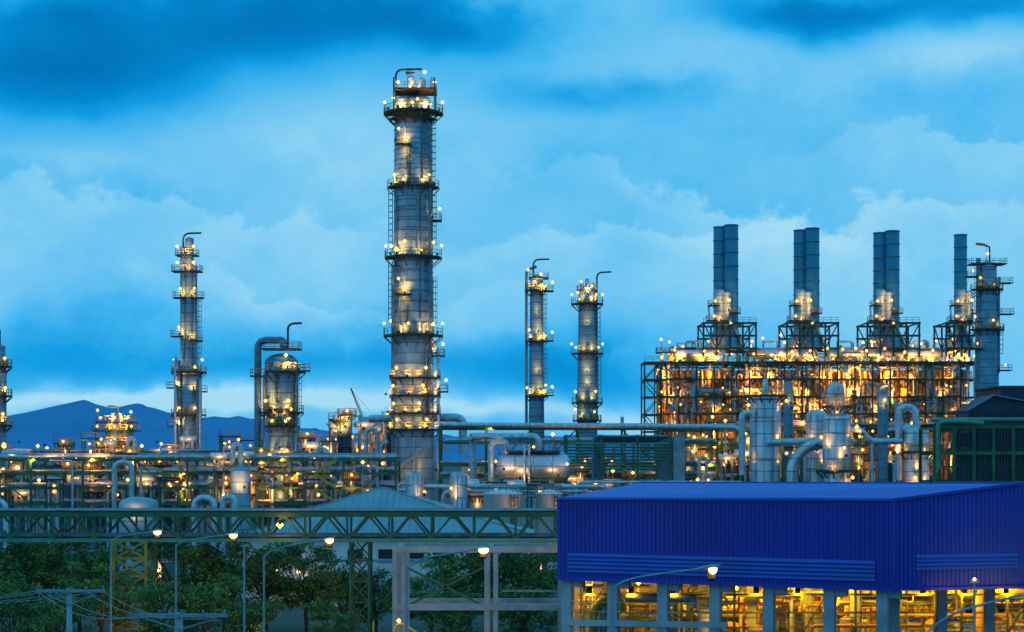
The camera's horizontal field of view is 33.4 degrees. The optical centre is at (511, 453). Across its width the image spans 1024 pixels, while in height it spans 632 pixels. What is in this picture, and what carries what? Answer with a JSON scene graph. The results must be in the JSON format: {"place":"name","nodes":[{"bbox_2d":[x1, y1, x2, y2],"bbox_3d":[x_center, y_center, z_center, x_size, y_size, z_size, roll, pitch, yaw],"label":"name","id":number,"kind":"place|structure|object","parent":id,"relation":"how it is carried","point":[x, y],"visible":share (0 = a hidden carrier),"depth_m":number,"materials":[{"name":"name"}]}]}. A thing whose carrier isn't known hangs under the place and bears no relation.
{"place":"outdoors","nodes":[
{"label":"outdoors","id":0,"kind":"place"},
{"bbox_2d":[0,330,12,544],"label":"wash column","id":1,"kind":"structure","parent":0,"point":[4,366],"depth_m":299.19,"materials":[{"name":"metal"}]},
{"bbox_2d":[166,232,207,532],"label":"fractionation column","id":2,"kind":"structure","parent":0,"point":[187,411],"depth_m":357.94,"materials":[{"name":"metal"}]},
{"bbox_2d":[7,400,653,460],"bbox_3d":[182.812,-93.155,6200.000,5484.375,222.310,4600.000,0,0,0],"label":"hills","id":3,"kind":"structure","parent":0,"point":[41,427],"depth_m":5412.36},
{"bbox_2d":[153,559,541,606],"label":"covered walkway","id":4,"kind":"structure","parent":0,"point":[365,568],"depth_m":200.14,"materials":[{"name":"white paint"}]},
{"bbox_2d":[310,487,456,507],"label":"hip roof hall","id":5,"kind":"structure","parent":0,"point":[382,497],"depth_m":233.73,"materials":[{"name":"white paint"}]},
{"bbox_2d":[242,517,534,580],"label":"long roof hall","id":6,"kind":"structure","parent":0,"point":[382,550],"depth_m":206.37,"materials":[{"name":"white paint"}]},
{"bbox_2d":[383,68,447,499],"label":"distillation tower","id":7,"kind":"structure","parent":0,"point":[412,379],"depth_m":308.84,"materials":[{"name":"metal"}]},
{"bbox_2d":[0,461,1023,631],"bbox_3d":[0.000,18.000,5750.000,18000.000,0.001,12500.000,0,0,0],"label":"ground","id":8,"kind":"structure","parent":0,"point":[292,620],"depth_m":187.13,"materials":[{"name":"green plant"}]},
{"bbox_2d":[0,571,43,631],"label":"broadleaf tree","id":9,"kind":"object","parent":8,"relation":"on","point":[10,611],"visible":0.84,"depth_m":149.64,"materials":[{"name":"green plant"}]},
{"bbox_2d":[0,530,55,604],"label":"broadleaf tree","id":10,"kind":"object","parent":8,"relation":"on","point":[1,568],"visible":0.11,"depth_m":169.66,"materials":[{"name":"green plant"}]},
{"bbox_2d":[0,526,91,620],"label":"broadleaf tree","id":11,"kind":"object","parent":8,"relation":"on","point":[49,575],"visible":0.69,"depth_m":165.18,"materials":[{"name":"green plant"}]},
{"bbox_2d":[6,592,101,631],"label":"broadleaf tree","id":12,"kind":"object","parent":8,"relation":"on","point":[60,617],"visible":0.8,"depth_m":147.29,"materials":[{"name":"green plant"}]},
{"bbox_2d":[36,586,104,631],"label":"utility pole","id":13,"kind":"object","parent":8,"relation":"on","point":[70,590],"visible":1,"depth_m":69.84,"materials":[{"name":"concrete"}]},
{"bbox_2d":[0,591,217,619],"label":"power lines","id":14,"kind":"object","parent":13,"relation":"attached to","point":[86,609],"visible":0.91,"depth_m":67.47,"materials":[{"name":"grey metal"}]},
{"bbox_2d":[28,545,130,631],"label":"broadleaf tree","id":15,"kind":"object","parent":8,"relation":"on","point":[101,555],"visible":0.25,"depth_m":170.93,"materials":[{"name":"green plant"}]},
{"bbox_2d":[57,557,149,631],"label":"broadleaf tree","id":16,"kind":"object","parent":8,"relation":"on","point":[90,583],"visible":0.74,"depth_m":157.65,"materials":[{"name":"green plant"}]},
{"bbox_2d":[92,405,141,475],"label":"reactor platform","id":17,"kind":"structure","parent":8,"relation":"on","point":[114,426],"depth_m":347.01,"materials":[{"name":"metal"}]},
{"bbox_2d":[110,529,161,631],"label":"street lamp","id":18,"kind":"object","parent":8,"relation":"on","point":[157,532],"visible":1,"depth_m":117.95,"materials":[{"name":"metal"}]},
{"bbox_2d":[120,579,204,631],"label":"broadleaf tree","id":19,"kind":"object","parent":8,"relation":"on","point":[157,601],"visible":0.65,"depth_m":149.35,"materials":[{"name":"green plant"}]},
{"bbox_2d":[135,610,226,631],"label":"utility pole","id":20,"kind":"object","parent":8,"relation":"on","point":[180,615],"visible":1,"depth_m":57.81,"materials":[{"name":"concrete"}]},
{"bbox_2d":[128,526,241,627],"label":"broadleaf tree","id":21,"kind":"object","parent":8,"relation":"on","point":[187,578],"visible":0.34,"depth_m":166.29,"materials":[{"name":"green plant"}]},
{"bbox_2d":[0,443,399,559],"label":"pipe rack","id":22,"kind":"object","parent":8,"relation":"on","point":[183,483],"visible":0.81,"depth_m":286.09,"materials":[{"name":"grey metal"}]},
{"bbox_2d":[154,573,251,631],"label":"broadleaf tree","id":23,"kind":"object","parent":8,"relation":"on","point":[198,597],"visible":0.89,"depth_m":147.65,"materials":[{"name":"green plant"}]},
{"bbox_2d":[14,408,391,544],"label":"pipe rack","id":24,"kind":"object","parent":8,"relation":"on","point":[341,425],"visible":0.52,"depth_m":333.17,"materials":[{"name":"grey metal"}]},
{"bbox_2d":[175,532,237,631],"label":"street lamp","id":25,"kind":"object","parent":8,"relation":"on","point":[233,535],"visible":1,"depth_m":111.95,"materials":[{"name":"metal"}]},
{"bbox_2d":[181,531,290,631],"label":"broadleaf tree","id":26,"kind":"object","parent":8,"relation":"on","point":[215,561],"visible":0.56,"depth_m":163.77,"materials":[{"name":"green plant"}]},
{"bbox_2d":[240,544,248,631],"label":"flag pole","id":27,"kind":"object","parent":8,"relation":"on","point":[244,546],"visible":1,"depth_m":99.96,"materials":[{"name":"grey metal"}]},
{"bbox_2d":[211,595,286,631],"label":"broadleaf tree","id":28,"kind":"object","parent":8,"relation":"on","point":[256,610],"visible":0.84,"depth_m":149.49,"materials":[{"name":"green plant"}]},
{"bbox_2d":[219,543,331,631],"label":"broadleaf tree","id":29,"kind":"object","parent":8,"relation":"on","point":[276,556],"visible":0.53,"depth_m":169.41,"materials":[{"name":"green plant"}]},
{"bbox_2d":[0,508,556,631],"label":"pipe bridge","id":30,"kind":"structure","parent":8,"relation":"on","point":[325,514],"depth_m":160.04,"materials":[{"name":"green metal"}]},
{"bbox_2d":[250,322,309,522],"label":"absorber vessel","id":31,"kind":"object","parent":8,"relation":"on","point":[280,405],"visible":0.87,"depth_m":297.91,"materials":[{"name":"metal"}]},
{"bbox_2d":[263,537,334,631],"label":"street lamp","id":32,"kind":"object","parent":8,"relation":"on","point":[329,540],"visible":1,"depth_m":104.95,"materials":[{"name":"metal"}]},
{"bbox_2d":[255,542,361,631],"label":"broadleaf tree","id":33,"kind":"object","parent":8,"relation":"on","point":[301,566],"visible":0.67,"depth_m":170.84,"materials":[{"name":"green plant"}]},
{"bbox_2d":[82,625,557,631],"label":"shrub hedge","id":34,"kind":"object","parent":8,"relation":"on","point":[382,627],"visible":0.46,"depth_m":154.61,"materials":[{"name":"green plant"}]},
{"bbox_2d":[300,597,360,631],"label":"broadleaf tree","id":35,"kind":"object","parent":8,"relation":"on","point":[336,616],"visible":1,"depth_m":149.28,"materials":[{"name":"green plant"}]},
{"bbox_2d":[304,561,383,622],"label":"broadleaf tree","id":36,"kind":"object","parent":8,"relation":"on","point":[339,590],"visible":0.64,"depth_m":164.93,"materials":[{"name":"green plant"}]},
{"bbox_2d":[350,388,369,420],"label":"crawler crane","id":37,"kind":"object","parent":8,"relation":"on","point":[361,415],"visible":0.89,"depth_m":519.92,"materials":[{"name":"metal"}]},
{"bbox_2d":[359,417,382,461],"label":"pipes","id":38,"kind":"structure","parent":8,"relation":"on","point":[373,436],"depth_m":345.00,"materials":[{"name":"metal"}]},
{"bbox_2d":[341,566,421,631],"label":"broadleaf tree","id":39,"kind":"object","parent":8,"relation":"on","point":[377,592],"visible":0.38,"depth_m":167.63,"materials":[{"name":"green plant"}]},
{"bbox_2d":[373,619,424,631],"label":"stair handrail","id":40,"kind":"object","parent":8,"relation":"on","point":[399,623],"visible":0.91,"depth_m":119.93,"materials":[{"name":"metal"}]},
{"bbox_2d":[405,471,425,497],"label":"surge drum","id":41,"kind":"object","parent":8,"relation":"on","point":[414,484],"visible":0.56,"depth_m":248.98,"materials":[{"name":"metal"}]},
{"bbox_2d":[379,558,464,631],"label":"broadleaf tree","id":42,"kind":"object","parent":8,"relation":"on","point":[416,583],"visible":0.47,"depth_m":159.45,"materials":[{"name":"green plant"}]},
{"bbox_2d":[405,546,489,631],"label":"street lamp","id":43,"kind":"object","parent":8,"relation":"on","point":[483,550],"visible":1,"depth_m":87.96,"materials":[{"name":"metal"}]},
{"bbox_2d":[422,585,483,631],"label":"broadleaf tree","id":44,"kind":"object","parent":8,"relation":"on","point":[461,619],"visible":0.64,"depth_m":149.76,"materials":[{"name":"green plant"}]},
{"bbox_2d":[447,471,467,507],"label":"surge drum","id":45,"kind":"object","parent":8,"relation":"on","point":[459,489],"visible":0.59,"depth_m":248.94,"materials":[{"name":"metal"}]},
{"bbox_2d":[424,542,515,630],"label":"broadleaf tree","id":46,"kind":"object","parent":8,"relation":"on","point":[475,563],"visible":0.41,"depth_m":164.42,"materials":[{"name":"green plant"}]},
{"bbox_2d":[392,538,560,631],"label":"concrete gantry","id":47,"kind":"object","parent":8,"relation":"on","point":[401,552],"visible":0.87,"depth_m":137.75,"materials":[{"name":"grey concrete"}]},
{"bbox_2d":[482,484,522,526],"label":"storage tank","id":48,"kind":"object","parent":8,"relation":"on","point":[499,497],"visible":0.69,"depth_m":239.62,"materials":[{"name":"silver metal"}]},
{"bbox_2d":[461,553,557,629],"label":"broadleaf tree","id":49,"kind":"object","parent":8,"relation":"on","point":[518,562],"visible":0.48,"depth_m":166.93,"materials":[{"name":"green plant"}]},
{"bbox_2d":[482,584,557,631],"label":"broadleaf tree","id":50,"kind":"object","parent":8,"relation":"on","point":[523,621],"visible":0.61,"depth_m":151.92,"materials":[{"name":"green plant"}]},
{"bbox_2d":[500,529,557,628],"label":"broadleaf tree","id":51,"kind":"object","parent":8,"relation":"on","point":[554,555],"visible":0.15,"depth_m":174.03,"materials":[{"name":"green plant"}]},
{"bbox_2d":[488,433,570,483],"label":"horizontal drum","id":52,"kind":"object","parent":8,"relation":"on","point":[517,464],"visible":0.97,"depth_m":266.10,"materials":[{"name":"metal"}]},
{"bbox_2d":[369,413,541,507],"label":"overhead pipe","id":53,"kind":"object","parent":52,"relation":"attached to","point":[454,417],"visible":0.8,"depth_m":275.52,"materials":[{"name":"silver metal"}]},
{"bbox_2d":[536,485,562,576],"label":"storage tank","id":54,"kind":"object","parent":8,"relation":"on","point":[547,498],"visible":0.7,"depth_m":240.34,"materials":[{"name":"silver metal"}]},
{"bbox_2d":[397,474,742,526],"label":"process pipework","id":55,"kind":"object","parent":8,"relation":"on","point":[476,488],"visible":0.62,"depth_m":254.84,"materials":[{"name":"metal"}]},
{"bbox_2d":[438,411,738,542],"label":"pipe rack","id":56,"kind":"object","parent":8,"relation":"on","point":[577,476],"visible":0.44,"depth_m":291.82,"materials":[{"name":"grey metal"}]},
{"bbox_2d":[564,435,684,496],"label":"expansion loop rack","id":57,"kind":"object","parent":8,"relation":"on","point":[669,459],"visible":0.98,"depth_m":277.38,"materials":[{"name":"teal metal"}]},
{"bbox_2d":[641,356,662,480],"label":"stair tower","id":58,"kind":"structure","parent":8,"relation":"on","point":[657,397],"depth_m":418.95,"materials":[{"name":"grey metal"}]},
{"bbox_2d":[611,564,720,631],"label":"street lamp","id":59,"kind":"object","parent":8,"relation":"on","point":[711,573],"visible":1,"depth_m":67.96,"materials":[{"name":"metal"}]},
{"bbox_2d":[739,379,793,481],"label":"dryer vessel","id":60,"kind":"object","parent":8,"relation":"on","point":[763,412],"visible":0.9,"depth_m":259.87,"materials":[{"name":"metal"}]},
{"bbox_2d":[783,381,792,481],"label":"vent vessel","id":61,"kind":"object","parent":8,"relation":"on","point":[787,421],"visible":0.52,"depth_m":299.42,"materials":[{"name":"metal"}]},
{"bbox_2d":[557,481,1023,631],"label":"blue plant building","id":62,"kind":"structure","parent":8,"relation":"on","point":[888,542],"depth_m":98.12,"materials":[{"name":"metal"}]},
{"bbox_2d":[574,581,1023,631],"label":"pump station","id":63,"kind":"object","parent":62,"relation":"on","point":[917,611],"visible":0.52,"depth_m":106.24,"materials":[{"name":"yellow metal"}]},
{"bbox_2d":[767,410,826,481],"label":"pipe","id":64,"kind":"object","parent":8,"relation":"on","point":[810,450],"visible":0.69,"depth_m":260.26,"materials":[{"name":"metal"}]},
{"bbox_2d":[679,415,941,481],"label":"pipe rack","id":65,"kind":"object","parent":8,"relation":"on","point":[867,464],"visible":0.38,"depth_m":304.37,"materials":[{"name":"grey metal"}]},
{"bbox_2d":[653,334,974,481],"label":"cracking furnace","id":66,"kind":"object","parent":8,"relation":"on","point":[929,390],"visible":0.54,"depth_m":422.64,"materials":[{"name":"grey metal"}]},
{"bbox_2d":[697,224,756,358],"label":"exhaust stack","id":67,"kind":"object","parent":66,"relation":"on","point":[725,326],"visible":0.96,"depth_m":425.29,"materials":[{"name":"paint"}]},
{"bbox_2d":[778,227,839,358],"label":"exhaust stack","id":68,"kind":"object","parent":66,"relation":"on","point":[807,325],"visible":1,"depth_m":425.29,"materials":[{"name":"paint"}]},
{"bbox_2d":[856,230,920,358],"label":"exhaust stack","id":69,"kind":"object","parent":66,"relation":"on","point":[886,325],"visible":0.98,"depth_m":425.30,"materials":[{"name":"paint"}]},
{"bbox_2d":[933,234,975,358],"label":"exhaust stack","id":70,"kind":"object","parent":66,"relation":"on","point":[961,335],"visible":0.89,"depth_m":423.77,"materials":[{"name":"paint"}]},
{"bbox_2d":[815,382,902,481],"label":"dryer vessel","id":71,"kind":"object","parent":8,"relation":"on","point":[837,430],"visible":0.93,"depth_m":248.50,"materials":[{"name":"metal"}]},
{"bbox_2d":[877,388,887,481],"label":"vent vessel","id":72,"kind":"object","parent":8,"relation":"on","point":[882,433],"visible":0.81,"depth_m":299.29,"materials":[{"name":"metal"}]},
{"bbox_2d":[892,404,937,481],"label":"regeneration vessel","id":73,"kind":"object","parent":8,"relation":"on","point":[906,453],"visible":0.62,"depth_m":253.45,"materials":[{"name":"metal"}]},
{"bbox_2d":[970,578,977,631],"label":"flood light","id":74,"kind":"object","parent":8,"relation":"on","point":[974,580],"visible":1,"depth_m":71.96,"materials":[{"name":"grey metal"}]},
{"bbox_2d":[928,593,1023,631],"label":"street lamp","id":75,"kind":"object","parent":8,"relation":"on","point":[968,608],"visible":1,"depth_m":59.97,"materials":[{"name":"metal"}]},
{"bbox_2d":[0,0,1023,436],"label":"sky","id":76,"kind":"structure","parent":0,"point":[588,137],"materials":[{"name":"blue"}]},
{"bbox_2d":[525,258,553,528],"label":"stripper column","id":77,"kind":"structure","parent":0,"point":[536,340],"depth_m":398.62,"materials":[{"name":"metal"}]},
{"bbox_2d":[571,271,610,483],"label":"debutaniser column","id":78,"kind":"structure","parent":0,"point":[587,399],"depth_m":398.09,"materials":[{"name":"metal"}]},
{"bbox_2d":[919,418,1023,483],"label":"air cooler bank","id":79,"kind":"structure","parent":0,"point":[975,456],"depth_m":232.10,"materials":[{"name":"green metal"}]},
{"bbox_2d":[964,243,1013,398],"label":"quench column","id":80,"kind":"structure","parent":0,"point":[988,329],"depth_m":397.82,"materials":[{"name":"metal"}]},
{"bbox_2d":[954,395,1023,479],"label":"dark process shed","id":81,"kind":"structure","parent":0,"point":[993,406],"depth_m":300.00,"materials":[{"name":"metal"}]},
{"bbox_2d":[974,386,1023,399],"bbox_3d":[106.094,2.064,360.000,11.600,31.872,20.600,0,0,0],"label":"roof","id":82,"kind":"structure","parent":81,"relation":"attached to","point":[1017,392],"depth_m":350.00,"materials":[{"name":"metal"}]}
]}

